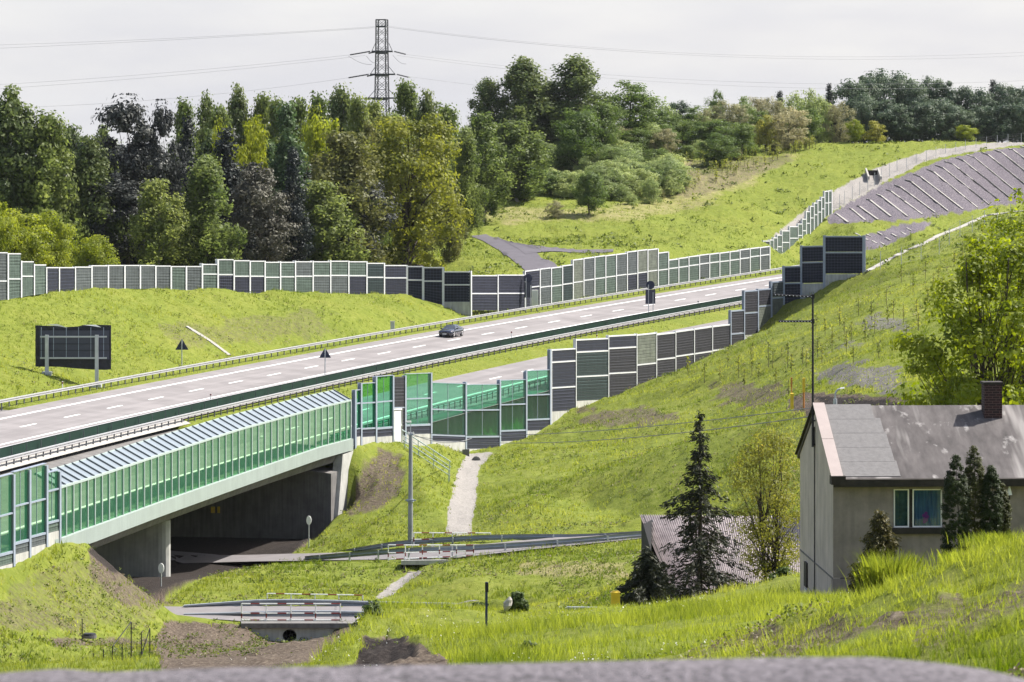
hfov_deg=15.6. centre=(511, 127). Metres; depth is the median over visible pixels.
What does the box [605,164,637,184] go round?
thicket bush
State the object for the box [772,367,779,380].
sapling
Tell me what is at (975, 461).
thuja
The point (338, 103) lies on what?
birch tree
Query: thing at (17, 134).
birch tree
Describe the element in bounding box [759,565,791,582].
bush
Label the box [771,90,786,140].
spruce tree
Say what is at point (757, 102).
ridge tree
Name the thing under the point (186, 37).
power cable
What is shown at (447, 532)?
railing
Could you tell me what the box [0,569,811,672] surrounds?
grass
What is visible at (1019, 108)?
wood tree
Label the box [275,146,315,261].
spruce tree
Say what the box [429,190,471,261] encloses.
shrub
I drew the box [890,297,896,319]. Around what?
sapling
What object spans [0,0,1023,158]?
sky
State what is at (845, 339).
sapling
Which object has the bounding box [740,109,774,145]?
ridge tree
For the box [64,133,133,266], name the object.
birch tree
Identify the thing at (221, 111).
birch tree
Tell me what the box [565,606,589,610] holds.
guard rail
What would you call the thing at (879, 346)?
sapling
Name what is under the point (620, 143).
thicket bush
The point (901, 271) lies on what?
sapling
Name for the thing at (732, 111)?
tree
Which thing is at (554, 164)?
thicket bush
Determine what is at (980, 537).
grass tuft
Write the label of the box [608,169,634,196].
thicket bush
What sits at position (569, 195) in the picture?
thicket bush
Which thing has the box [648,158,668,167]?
thicket bush
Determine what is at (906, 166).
wire fence
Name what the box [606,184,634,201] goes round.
meadow bush
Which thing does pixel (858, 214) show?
stone drain
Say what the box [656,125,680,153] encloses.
tree
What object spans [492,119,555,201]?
birch tree
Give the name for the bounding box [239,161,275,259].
forest tree
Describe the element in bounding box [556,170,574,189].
thicket bush
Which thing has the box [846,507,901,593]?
spruce tree
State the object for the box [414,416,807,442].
overhead cable
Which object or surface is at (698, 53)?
power cable
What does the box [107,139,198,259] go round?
forest tree
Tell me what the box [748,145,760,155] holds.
meadow bush
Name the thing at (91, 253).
maple tree
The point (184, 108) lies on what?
birch tree
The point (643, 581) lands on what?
spruce tree
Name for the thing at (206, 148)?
forest tree
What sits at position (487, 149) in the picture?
birch tree
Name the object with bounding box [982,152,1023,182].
stone drain
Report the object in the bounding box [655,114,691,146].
ridge tree
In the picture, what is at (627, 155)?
thicket bush
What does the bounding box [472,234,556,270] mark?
access track
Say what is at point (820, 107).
ridge tree
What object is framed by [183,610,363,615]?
guard rail
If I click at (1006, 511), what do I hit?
thuja
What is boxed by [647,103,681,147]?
ridge tree
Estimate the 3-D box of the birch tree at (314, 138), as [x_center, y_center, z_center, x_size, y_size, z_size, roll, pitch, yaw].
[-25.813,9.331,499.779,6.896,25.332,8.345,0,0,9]
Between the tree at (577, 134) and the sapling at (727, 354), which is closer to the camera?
the sapling at (727, 354)
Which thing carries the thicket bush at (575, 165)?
on the ground at (460, 519)
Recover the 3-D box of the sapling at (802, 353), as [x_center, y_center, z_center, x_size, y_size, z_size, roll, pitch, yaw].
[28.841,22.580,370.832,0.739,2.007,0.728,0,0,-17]
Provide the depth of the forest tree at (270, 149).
499.41 m
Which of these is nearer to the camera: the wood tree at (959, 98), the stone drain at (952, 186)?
the stone drain at (952, 186)
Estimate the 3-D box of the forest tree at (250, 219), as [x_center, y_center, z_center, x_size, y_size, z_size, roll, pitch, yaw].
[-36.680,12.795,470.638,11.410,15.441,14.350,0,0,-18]
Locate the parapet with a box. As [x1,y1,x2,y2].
[0,657,1023,681]
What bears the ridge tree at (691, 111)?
on the ground at (460, 519)
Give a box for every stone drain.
[186,326,230,355]
[849,208,865,219]
[857,205,878,219]
[865,210,1023,272]
[866,198,890,215]
[876,194,907,215]
[886,189,922,213]
[896,185,934,211]
[905,179,948,210]
[913,173,962,208]
[927,169,977,207]
[935,164,989,204]
[945,161,999,200]
[955,157,1008,196]
[966,154,1016,191]
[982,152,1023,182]
[996,150,1023,169]
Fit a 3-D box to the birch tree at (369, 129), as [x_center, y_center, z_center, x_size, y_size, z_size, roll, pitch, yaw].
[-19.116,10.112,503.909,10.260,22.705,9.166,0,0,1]
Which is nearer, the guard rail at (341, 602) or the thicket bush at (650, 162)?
the guard rail at (341, 602)
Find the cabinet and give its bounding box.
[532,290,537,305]
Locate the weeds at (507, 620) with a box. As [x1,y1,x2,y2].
[104,585,848,665]
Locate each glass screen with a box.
[0,463,61,568]
[352,349,550,450]
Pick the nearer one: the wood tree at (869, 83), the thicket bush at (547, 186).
the thicket bush at (547, 186)
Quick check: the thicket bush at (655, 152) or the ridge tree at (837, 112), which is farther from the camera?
the ridge tree at (837, 112)
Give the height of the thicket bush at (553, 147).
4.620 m
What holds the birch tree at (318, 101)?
on the ground at (460, 519)
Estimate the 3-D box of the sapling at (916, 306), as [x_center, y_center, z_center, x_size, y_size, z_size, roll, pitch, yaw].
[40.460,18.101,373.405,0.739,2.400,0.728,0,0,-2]
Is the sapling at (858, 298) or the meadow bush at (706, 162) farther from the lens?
the meadow bush at (706, 162)
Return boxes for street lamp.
[833,387,843,403]
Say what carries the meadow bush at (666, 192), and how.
on the ground at (460, 519)
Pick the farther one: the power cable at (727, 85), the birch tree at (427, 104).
the power cable at (727, 85)
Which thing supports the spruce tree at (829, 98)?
on the ground at (460, 519)
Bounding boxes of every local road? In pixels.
[164,600,477,620]
[171,533,640,562]
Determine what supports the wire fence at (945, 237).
on the ground at (460, 519)
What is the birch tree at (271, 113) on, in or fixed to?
on the ground at (460, 519)
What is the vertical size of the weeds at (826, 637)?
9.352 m
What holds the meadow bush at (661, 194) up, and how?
on the ground at (460, 519)
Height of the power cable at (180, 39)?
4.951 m
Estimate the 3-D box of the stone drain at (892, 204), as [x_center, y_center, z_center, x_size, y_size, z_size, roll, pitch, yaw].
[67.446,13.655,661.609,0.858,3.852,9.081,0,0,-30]
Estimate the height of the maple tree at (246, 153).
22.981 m
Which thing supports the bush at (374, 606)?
on the ground at (460, 519)
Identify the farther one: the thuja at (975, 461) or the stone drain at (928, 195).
the stone drain at (928, 195)
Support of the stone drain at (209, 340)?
on the ground at (460, 519)
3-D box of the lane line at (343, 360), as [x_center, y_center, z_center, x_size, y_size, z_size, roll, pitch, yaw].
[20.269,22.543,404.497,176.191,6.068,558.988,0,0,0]
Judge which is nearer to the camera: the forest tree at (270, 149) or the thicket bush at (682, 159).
the forest tree at (270, 149)
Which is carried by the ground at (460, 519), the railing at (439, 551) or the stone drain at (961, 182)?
the stone drain at (961, 182)
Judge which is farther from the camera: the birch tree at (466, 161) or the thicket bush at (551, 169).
the thicket bush at (551, 169)
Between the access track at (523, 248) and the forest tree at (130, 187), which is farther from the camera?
the access track at (523, 248)
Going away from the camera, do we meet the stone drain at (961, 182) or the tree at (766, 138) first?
the stone drain at (961, 182)
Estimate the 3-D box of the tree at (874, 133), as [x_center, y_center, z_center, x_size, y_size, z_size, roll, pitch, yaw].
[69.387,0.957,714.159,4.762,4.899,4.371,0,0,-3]
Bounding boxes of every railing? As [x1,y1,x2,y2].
[241,603,340,620]
[267,593,362,600]
[388,544,473,560]
[413,532,490,543]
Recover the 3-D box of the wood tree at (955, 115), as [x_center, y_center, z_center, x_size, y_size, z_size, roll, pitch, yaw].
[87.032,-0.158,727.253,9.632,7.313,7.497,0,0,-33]
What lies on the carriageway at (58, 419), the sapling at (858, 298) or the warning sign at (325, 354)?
the warning sign at (325, 354)
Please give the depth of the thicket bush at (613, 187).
630.43 m
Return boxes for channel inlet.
[462,449,479,459]
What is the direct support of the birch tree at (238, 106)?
on the ground at (460, 519)
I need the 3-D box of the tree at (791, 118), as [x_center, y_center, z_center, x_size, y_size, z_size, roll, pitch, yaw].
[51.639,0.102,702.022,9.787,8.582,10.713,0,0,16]
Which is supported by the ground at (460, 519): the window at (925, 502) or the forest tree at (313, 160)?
the forest tree at (313, 160)
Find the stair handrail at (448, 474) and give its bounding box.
[402,429,450,481]
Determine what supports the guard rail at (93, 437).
on the ground at (460, 519)
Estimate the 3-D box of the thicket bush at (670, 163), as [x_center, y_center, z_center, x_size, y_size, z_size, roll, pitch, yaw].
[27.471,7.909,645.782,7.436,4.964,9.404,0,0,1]
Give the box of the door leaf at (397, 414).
[394,411,400,441]
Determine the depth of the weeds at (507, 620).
101.95 m
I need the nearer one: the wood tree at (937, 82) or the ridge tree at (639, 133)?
the ridge tree at (639, 133)
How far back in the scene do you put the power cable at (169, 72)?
679.89 m
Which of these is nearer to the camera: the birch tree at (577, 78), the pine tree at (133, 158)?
the pine tree at (133, 158)
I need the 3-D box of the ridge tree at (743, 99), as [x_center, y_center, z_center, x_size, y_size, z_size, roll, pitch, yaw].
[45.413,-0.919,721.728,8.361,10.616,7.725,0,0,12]
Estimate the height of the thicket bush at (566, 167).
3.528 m
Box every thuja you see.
[940,454,972,555]
[959,445,986,551]
[979,465,1003,536]
[992,483,1011,535]
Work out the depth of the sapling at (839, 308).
398.73 m
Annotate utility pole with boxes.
[405,421,415,539]
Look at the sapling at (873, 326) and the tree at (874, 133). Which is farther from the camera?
the tree at (874, 133)
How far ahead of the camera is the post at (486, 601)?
104.97 m
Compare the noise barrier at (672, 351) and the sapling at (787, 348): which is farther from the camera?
the noise barrier at (672, 351)
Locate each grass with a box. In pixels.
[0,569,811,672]
[262,585,862,666]
[409,139,1023,332]
[630,527,1023,677]
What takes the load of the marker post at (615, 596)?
on the ground at (460, 519)
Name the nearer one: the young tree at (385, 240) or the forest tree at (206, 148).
the young tree at (385, 240)
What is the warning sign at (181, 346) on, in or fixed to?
on the ground at (460, 519)
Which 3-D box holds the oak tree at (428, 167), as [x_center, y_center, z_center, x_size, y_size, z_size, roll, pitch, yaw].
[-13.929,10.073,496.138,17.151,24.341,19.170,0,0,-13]
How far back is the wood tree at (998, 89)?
743.16 m
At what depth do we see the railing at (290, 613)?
248.56 m
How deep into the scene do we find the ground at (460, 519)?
361.07 m
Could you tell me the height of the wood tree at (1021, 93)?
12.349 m
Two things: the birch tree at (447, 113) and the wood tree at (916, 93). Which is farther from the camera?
the wood tree at (916, 93)
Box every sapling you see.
[685,356,690,370]
[701,362,709,382]
[723,348,732,361]
[735,354,741,377]
[741,366,746,383]
[748,341,755,367]
[755,362,761,376]
[764,340,770,366]
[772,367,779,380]
[785,340,791,367]
[785,378,790,394]
[788,354,794,371]
[798,345,804,363]
[803,349,808,366]
[814,337,819,356]
[818,346,826,359]
[828,324,835,343]
[836,305,841,325]
[840,317,847,334]
[842,329,849,351]
[849,345,858,362]
[854,297,862,315]
[861,318,867,335]
[868,300,874,319]
[869,313,878,333]
[876,340,882,353]
[882,287,889,304]
[885,304,890,318]
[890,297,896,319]
[898,264,905,282]
[900,302,907,322]
[913,297,919,317]
[914,311,920,329]
[921,260,928,277]
[952,249,956,266]
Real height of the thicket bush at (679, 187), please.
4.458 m
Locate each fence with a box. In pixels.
[73,622,149,661]
[839,133,1021,207]
[880,203,1010,268]
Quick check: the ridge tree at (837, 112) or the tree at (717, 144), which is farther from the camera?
the ridge tree at (837, 112)
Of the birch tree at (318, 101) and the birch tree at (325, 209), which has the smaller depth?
the birch tree at (325, 209)
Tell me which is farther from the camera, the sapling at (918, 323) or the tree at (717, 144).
the tree at (717, 144)
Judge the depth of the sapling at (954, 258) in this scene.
436.95 m
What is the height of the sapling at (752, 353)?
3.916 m
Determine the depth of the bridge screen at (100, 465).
274.81 m
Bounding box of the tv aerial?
[773,294,814,446]
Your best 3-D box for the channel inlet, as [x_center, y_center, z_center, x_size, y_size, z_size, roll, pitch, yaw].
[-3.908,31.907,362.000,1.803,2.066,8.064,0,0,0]
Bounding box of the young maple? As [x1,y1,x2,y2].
[975,181,1023,384]
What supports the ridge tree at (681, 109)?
on the ground at (460, 519)
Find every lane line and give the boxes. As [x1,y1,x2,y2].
[20,285,766,426]
[285,369,532,429]
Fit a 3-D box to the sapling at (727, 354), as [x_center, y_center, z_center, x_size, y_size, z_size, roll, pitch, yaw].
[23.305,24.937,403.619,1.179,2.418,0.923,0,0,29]
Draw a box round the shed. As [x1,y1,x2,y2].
[641,514,799,594]
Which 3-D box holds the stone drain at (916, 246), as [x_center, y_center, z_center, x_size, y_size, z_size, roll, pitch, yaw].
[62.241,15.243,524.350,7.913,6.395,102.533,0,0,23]
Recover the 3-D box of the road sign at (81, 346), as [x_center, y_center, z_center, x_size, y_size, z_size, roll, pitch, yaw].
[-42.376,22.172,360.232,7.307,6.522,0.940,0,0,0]
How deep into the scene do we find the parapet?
7.89 m
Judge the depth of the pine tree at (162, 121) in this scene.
455.25 m
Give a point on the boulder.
(507, 603)
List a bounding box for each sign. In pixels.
[35,324,110,387]
[158,563,163,585]
[176,339,187,365]
[306,516,310,546]
[319,348,330,374]
[524,274,531,310]
[645,281,654,311]
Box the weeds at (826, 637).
[646,553,1023,677]
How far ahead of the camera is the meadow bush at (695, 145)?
691.14 m
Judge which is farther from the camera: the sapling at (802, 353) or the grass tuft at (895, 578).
the sapling at (802, 353)
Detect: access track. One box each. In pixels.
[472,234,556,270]
[505,241,612,253]
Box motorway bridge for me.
[0,409,352,576]
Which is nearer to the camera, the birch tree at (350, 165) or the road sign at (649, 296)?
the birch tree at (350, 165)
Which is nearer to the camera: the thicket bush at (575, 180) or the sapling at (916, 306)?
the sapling at (916, 306)
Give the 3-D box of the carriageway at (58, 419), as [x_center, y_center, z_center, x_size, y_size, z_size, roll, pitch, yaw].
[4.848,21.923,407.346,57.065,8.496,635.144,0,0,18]
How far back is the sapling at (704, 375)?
393.06 m
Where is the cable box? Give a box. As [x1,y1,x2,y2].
[390,321,394,329]
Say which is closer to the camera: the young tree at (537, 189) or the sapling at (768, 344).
the sapling at (768, 344)
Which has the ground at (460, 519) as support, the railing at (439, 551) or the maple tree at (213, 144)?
the maple tree at (213, 144)
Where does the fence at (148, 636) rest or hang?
on the ground at (460, 519)
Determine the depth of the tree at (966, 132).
721.01 m
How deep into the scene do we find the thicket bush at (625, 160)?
650.50 m
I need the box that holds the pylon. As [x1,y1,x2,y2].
[348,19,407,115]
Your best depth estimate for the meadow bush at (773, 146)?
692.77 m
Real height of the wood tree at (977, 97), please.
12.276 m
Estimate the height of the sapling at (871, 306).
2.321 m
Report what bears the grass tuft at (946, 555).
on the ground at (460, 519)
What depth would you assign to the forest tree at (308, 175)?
489.46 m
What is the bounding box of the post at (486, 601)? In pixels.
[485,582,487,625]
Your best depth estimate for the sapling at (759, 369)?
372.23 m
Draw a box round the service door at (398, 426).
[394,408,401,442]
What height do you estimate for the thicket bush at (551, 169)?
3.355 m
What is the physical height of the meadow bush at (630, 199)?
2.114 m
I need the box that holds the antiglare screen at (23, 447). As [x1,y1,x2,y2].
[0,295,741,457]
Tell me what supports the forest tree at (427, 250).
on the ground at (460, 519)
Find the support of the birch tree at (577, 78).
on the ground at (460, 519)
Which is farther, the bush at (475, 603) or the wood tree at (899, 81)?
the wood tree at (899, 81)
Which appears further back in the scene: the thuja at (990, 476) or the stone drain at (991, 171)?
the stone drain at (991, 171)
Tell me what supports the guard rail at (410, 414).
on the carriageway at (508, 373)
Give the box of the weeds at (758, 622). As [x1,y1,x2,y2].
[274,593,1017,676]
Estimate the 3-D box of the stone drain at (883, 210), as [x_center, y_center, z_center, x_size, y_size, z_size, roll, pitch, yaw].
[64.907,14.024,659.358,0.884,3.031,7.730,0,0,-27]
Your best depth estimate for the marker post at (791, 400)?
299.90 m
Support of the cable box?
on the ground at (460, 519)
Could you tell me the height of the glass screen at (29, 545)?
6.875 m
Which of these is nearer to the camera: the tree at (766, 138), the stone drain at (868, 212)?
the stone drain at (868, 212)
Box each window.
[893,489,908,526]
[912,489,941,526]
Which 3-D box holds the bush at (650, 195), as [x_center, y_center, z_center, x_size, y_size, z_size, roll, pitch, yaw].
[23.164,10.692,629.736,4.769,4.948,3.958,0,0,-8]
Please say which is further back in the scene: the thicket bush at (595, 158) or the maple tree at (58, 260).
the thicket bush at (595, 158)
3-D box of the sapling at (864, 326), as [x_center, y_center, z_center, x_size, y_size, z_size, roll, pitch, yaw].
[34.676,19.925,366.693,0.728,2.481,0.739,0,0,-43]
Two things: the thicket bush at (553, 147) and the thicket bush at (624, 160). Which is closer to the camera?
the thicket bush at (624, 160)
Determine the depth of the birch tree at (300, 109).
529.61 m
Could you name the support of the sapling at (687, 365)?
on the ground at (460, 519)
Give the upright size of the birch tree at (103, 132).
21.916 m
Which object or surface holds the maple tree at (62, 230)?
on the ground at (460, 519)
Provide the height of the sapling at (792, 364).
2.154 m
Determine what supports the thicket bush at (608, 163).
on the ground at (460, 519)
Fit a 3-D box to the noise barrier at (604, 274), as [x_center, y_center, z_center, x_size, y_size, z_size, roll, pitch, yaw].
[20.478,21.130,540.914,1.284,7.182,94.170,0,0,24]
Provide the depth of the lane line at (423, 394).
384.86 m
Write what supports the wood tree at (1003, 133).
on the ground at (460, 519)
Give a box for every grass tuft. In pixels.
[844,547,940,597]
[876,572,911,584]
[911,547,968,565]
[945,529,1020,548]
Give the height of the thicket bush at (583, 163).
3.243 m
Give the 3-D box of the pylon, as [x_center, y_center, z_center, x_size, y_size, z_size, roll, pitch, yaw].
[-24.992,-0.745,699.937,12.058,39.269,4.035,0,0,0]
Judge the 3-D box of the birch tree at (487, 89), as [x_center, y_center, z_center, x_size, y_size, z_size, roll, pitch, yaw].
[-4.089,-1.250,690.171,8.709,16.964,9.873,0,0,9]
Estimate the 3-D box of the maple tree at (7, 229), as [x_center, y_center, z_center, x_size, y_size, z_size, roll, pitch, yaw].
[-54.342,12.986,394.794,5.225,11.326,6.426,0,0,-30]
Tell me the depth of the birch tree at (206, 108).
523.92 m
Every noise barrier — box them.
[0,252,525,315]
[523,246,769,306]
[551,323,730,423]
[728,235,865,344]
[761,190,831,253]
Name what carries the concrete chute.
on the ground at (460, 519)
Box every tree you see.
[0,83,44,252]
[0,202,23,251]
[1,208,55,265]
[11,109,94,264]
[25,243,72,266]
[29,209,81,266]
[59,168,136,242]
[60,122,86,162]
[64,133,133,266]
[66,235,120,266]
[75,93,177,264]
[76,174,156,264]
[91,124,120,181]
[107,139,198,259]
[115,167,141,264]
[125,177,197,265]
[138,99,189,225]
[154,163,181,264]
[161,114,203,264]
[164,96,198,186]
[172,153,248,265]
[193,88,217,158]
[193,128,216,160]
[203,103,234,156]
[207,125,256,259]
[209,115,234,164]
[212,178,274,245]
[221,162,302,261]
[226,82,252,151]
[231,114,270,175]
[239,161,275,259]
[242,91,279,143]
[257,100,314,258]
[258,95,297,191]
[258,139,278,202]
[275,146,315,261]
[288,95,310,144]
[298,104,341,173]
[298,161,314,241]
[298,179,374,261]
[299,90,330,170]
[304,126,400,264]
[308,153,337,180]
[308,179,401,253]
[325,82,356,147]
[342,92,376,161]
[346,159,402,256]
[354,112,473,270]
[356,119,398,224]
[362,193,391,262]
[364,97,389,147]
[375,112,415,164]
[387,77,419,147]
[397,143,458,252]
[411,87,453,234]
[437,102,480,206]
[448,125,489,238]
[466,76,511,127]
[468,111,519,222]
[479,55,566,157]
[485,126,522,193]
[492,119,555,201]
[510,165,545,199]
[530,82,576,143]
[533,52,624,146]
[549,107,602,169]
[569,170,609,214]
[583,99,627,149]
[605,80,670,141]
[606,546,683,607]
[617,126,633,144]
[618,127,657,154]
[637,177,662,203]
[641,122,666,154]
[643,411,751,605]
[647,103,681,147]
[647,128,678,153]
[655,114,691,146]
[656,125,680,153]
[663,100,690,144]
[677,105,702,126]
[677,119,737,149]
[680,119,708,145]
[693,106,719,121]
[695,132,740,165]
[697,99,755,145]
[704,89,726,134]
[723,424,799,581]
[725,122,758,158]
[732,96,758,146]
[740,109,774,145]
[746,96,774,143]
[752,115,780,151]
[758,96,785,137]
[763,106,812,148]
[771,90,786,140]
[778,90,808,141]
[785,106,825,141]
[799,88,825,143]
[809,96,834,143]
[821,83,839,142]
[821,100,855,142]
[823,78,874,142]
[842,92,880,142]
[844,119,865,142]
[846,75,890,142]
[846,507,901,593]
[858,68,904,137]
[862,99,907,141]
[863,120,887,143]
[877,70,914,141]
[879,106,923,141]
[886,232,1023,404]
[891,101,947,141]
[893,79,935,141]
[914,76,950,140]
[915,97,964,140]
[926,81,965,136]
[936,109,981,140]
[942,85,982,140]
[949,105,1003,142]
[955,125,977,140]
[961,87,998,141]
[976,103,1023,142]
[979,82,1015,138]
[988,79,1001,141]
[995,88,1023,142]
[999,100,1023,142]
[1012,86,1023,116]
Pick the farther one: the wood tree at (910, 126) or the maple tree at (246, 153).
the wood tree at (910, 126)
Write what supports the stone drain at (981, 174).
on the ground at (460, 519)
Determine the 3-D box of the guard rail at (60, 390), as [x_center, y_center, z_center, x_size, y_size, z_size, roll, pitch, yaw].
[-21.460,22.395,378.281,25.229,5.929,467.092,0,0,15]
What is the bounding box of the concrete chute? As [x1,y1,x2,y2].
[865,168,881,178]
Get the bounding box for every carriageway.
[0,274,781,462]
[1,319,727,552]
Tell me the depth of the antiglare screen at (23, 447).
373.08 m
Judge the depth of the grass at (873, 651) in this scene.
43.44 m
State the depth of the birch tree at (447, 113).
574.05 m
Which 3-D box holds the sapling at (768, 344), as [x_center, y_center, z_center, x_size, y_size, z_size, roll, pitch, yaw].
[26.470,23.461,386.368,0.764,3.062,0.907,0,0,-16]
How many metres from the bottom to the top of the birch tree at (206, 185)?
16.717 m
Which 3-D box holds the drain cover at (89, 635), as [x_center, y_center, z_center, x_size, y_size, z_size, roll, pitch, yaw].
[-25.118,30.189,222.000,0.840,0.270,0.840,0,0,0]
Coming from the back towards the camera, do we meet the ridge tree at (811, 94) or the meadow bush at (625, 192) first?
the ridge tree at (811, 94)
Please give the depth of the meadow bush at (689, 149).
684.36 m
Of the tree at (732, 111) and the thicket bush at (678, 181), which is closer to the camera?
the thicket bush at (678, 181)
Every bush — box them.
[351,599,384,627]
[471,601,488,609]
[507,591,529,611]
[520,640,536,649]
[537,170,564,195]
[539,143,558,158]
[540,158,562,171]
[544,200,564,217]
[546,152,572,169]
[547,167,559,174]
[548,172,581,195]
[554,182,578,197]
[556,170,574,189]
[556,172,596,197]
[559,156,575,170]
[568,155,592,169]
[573,156,592,171]
[581,161,615,175]
[589,164,606,175]
[590,144,617,164]
[591,175,621,197]
[594,159,624,175]
[598,148,631,160]
[602,146,646,162]
[602,173,633,195]
[603,139,631,147]
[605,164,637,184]
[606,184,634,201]
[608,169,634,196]
[608,172,643,194]
[611,142,644,156]
[611,151,642,163]
[612,158,637,165]
[615,157,636,164]
[623,161,651,169]
[625,193,639,204]
[628,168,661,194]
[637,168,670,185]
[640,148,676,163]
[643,161,657,169]
[643,167,664,182]
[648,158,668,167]
[650,153,696,176]
[657,160,691,186]
[658,188,665,198]
[659,155,688,174]
[659,166,686,185]
[661,170,684,193]
[661,180,675,195]
[678,145,697,159]
[691,139,708,157]
[700,158,713,166]
[727,149,742,160]
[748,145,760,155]
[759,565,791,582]
[766,142,784,153]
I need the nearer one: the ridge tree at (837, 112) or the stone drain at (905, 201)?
the stone drain at (905, 201)
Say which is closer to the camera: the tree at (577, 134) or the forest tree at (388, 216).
the forest tree at (388, 216)
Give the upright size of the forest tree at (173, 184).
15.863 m
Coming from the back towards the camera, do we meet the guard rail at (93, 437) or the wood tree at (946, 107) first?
the wood tree at (946, 107)
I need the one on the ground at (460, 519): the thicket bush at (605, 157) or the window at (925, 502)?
the thicket bush at (605, 157)
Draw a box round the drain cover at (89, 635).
[83,633,96,638]
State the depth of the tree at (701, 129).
697.84 m
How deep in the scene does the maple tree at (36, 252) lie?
398.49 m
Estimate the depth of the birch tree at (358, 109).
519.30 m
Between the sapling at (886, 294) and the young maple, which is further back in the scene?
the sapling at (886, 294)
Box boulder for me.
[503,597,511,610]
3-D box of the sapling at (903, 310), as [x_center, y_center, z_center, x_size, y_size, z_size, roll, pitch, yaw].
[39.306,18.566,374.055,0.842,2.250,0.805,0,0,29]
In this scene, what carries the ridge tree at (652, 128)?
on the ground at (460, 519)
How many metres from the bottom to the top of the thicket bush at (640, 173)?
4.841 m
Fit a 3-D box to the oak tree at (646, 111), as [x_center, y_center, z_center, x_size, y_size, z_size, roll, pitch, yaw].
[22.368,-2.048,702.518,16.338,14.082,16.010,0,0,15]
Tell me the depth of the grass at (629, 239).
585.37 m
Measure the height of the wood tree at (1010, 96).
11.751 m
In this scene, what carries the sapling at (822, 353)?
on the ground at (460, 519)
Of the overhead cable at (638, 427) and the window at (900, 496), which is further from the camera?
the overhead cable at (638, 427)
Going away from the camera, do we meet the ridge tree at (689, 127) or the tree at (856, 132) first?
the ridge tree at (689, 127)
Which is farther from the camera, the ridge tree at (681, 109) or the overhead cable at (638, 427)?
the ridge tree at (681, 109)
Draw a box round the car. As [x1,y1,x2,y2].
[439,324,463,336]
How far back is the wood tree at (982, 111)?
728.75 m
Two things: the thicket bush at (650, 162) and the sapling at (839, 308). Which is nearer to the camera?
the sapling at (839, 308)
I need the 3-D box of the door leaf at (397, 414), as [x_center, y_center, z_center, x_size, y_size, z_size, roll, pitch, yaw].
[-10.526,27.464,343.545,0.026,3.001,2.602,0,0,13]
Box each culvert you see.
[241,620,356,640]
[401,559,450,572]
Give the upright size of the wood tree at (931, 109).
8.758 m
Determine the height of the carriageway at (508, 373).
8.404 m
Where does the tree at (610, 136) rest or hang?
on the ground at (460, 519)
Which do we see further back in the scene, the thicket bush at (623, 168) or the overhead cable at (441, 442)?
the thicket bush at (623, 168)
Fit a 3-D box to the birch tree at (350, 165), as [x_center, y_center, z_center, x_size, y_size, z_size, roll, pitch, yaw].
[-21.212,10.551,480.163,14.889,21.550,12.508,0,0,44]
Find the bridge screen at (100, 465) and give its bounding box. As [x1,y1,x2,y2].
[34,389,350,537]
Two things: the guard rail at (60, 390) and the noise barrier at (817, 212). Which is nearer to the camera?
the guard rail at (60, 390)
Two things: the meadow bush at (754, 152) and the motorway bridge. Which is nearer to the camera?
the motorway bridge
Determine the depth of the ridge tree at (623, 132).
693.71 m
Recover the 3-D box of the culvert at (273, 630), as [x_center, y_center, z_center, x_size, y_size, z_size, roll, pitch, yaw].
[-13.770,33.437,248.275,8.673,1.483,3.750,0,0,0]
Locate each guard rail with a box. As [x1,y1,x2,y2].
[0,265,799,410]
[0,301,741,467]
[183,599,456,606]
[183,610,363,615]
[304,532,640,560]
[330,378,545,441]
[343,531,640,550]
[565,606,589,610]
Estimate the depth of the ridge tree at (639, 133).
690.75 m
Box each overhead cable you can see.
[414,407,810,435]
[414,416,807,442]
[414,434,471,442]
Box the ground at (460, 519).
[0,141,1023,677]
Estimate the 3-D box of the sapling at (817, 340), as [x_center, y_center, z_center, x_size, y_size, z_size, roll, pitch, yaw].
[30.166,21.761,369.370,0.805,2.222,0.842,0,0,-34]
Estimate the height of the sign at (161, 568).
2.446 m
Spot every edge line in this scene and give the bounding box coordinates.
[0,277,781,418]
[0,296,735,444]
[1,332,741,533]
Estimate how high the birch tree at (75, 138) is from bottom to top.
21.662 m
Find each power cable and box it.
[0,55,344,84]
[0,55,364,88]
[10,27,362,44]
[13,28,363,47]
[42,78,343,106]
[390,27,1006,58]
[391,26,1019,56]
[397,55,1009,88]
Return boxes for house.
[795,381,1023,594]
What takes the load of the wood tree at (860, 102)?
on the ground at (460, 519)
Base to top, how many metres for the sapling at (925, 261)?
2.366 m
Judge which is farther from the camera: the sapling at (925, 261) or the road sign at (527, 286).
the road sign at (527, 286)
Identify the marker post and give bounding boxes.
[611,590,619,605]
[790,393,793,408]
[802,378,804,407]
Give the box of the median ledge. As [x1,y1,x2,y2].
[0,419,189,470]
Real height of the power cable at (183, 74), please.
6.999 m
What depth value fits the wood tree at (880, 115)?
726.75 m
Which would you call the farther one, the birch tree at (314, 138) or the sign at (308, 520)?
the birch tree at (314, 138)
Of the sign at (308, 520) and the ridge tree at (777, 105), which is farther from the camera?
the ridge tree at (777, 105)
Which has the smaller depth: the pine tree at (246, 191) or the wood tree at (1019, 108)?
the pine tree at (246, 191)
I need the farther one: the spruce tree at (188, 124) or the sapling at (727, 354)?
the spruce tree at (188, 124)

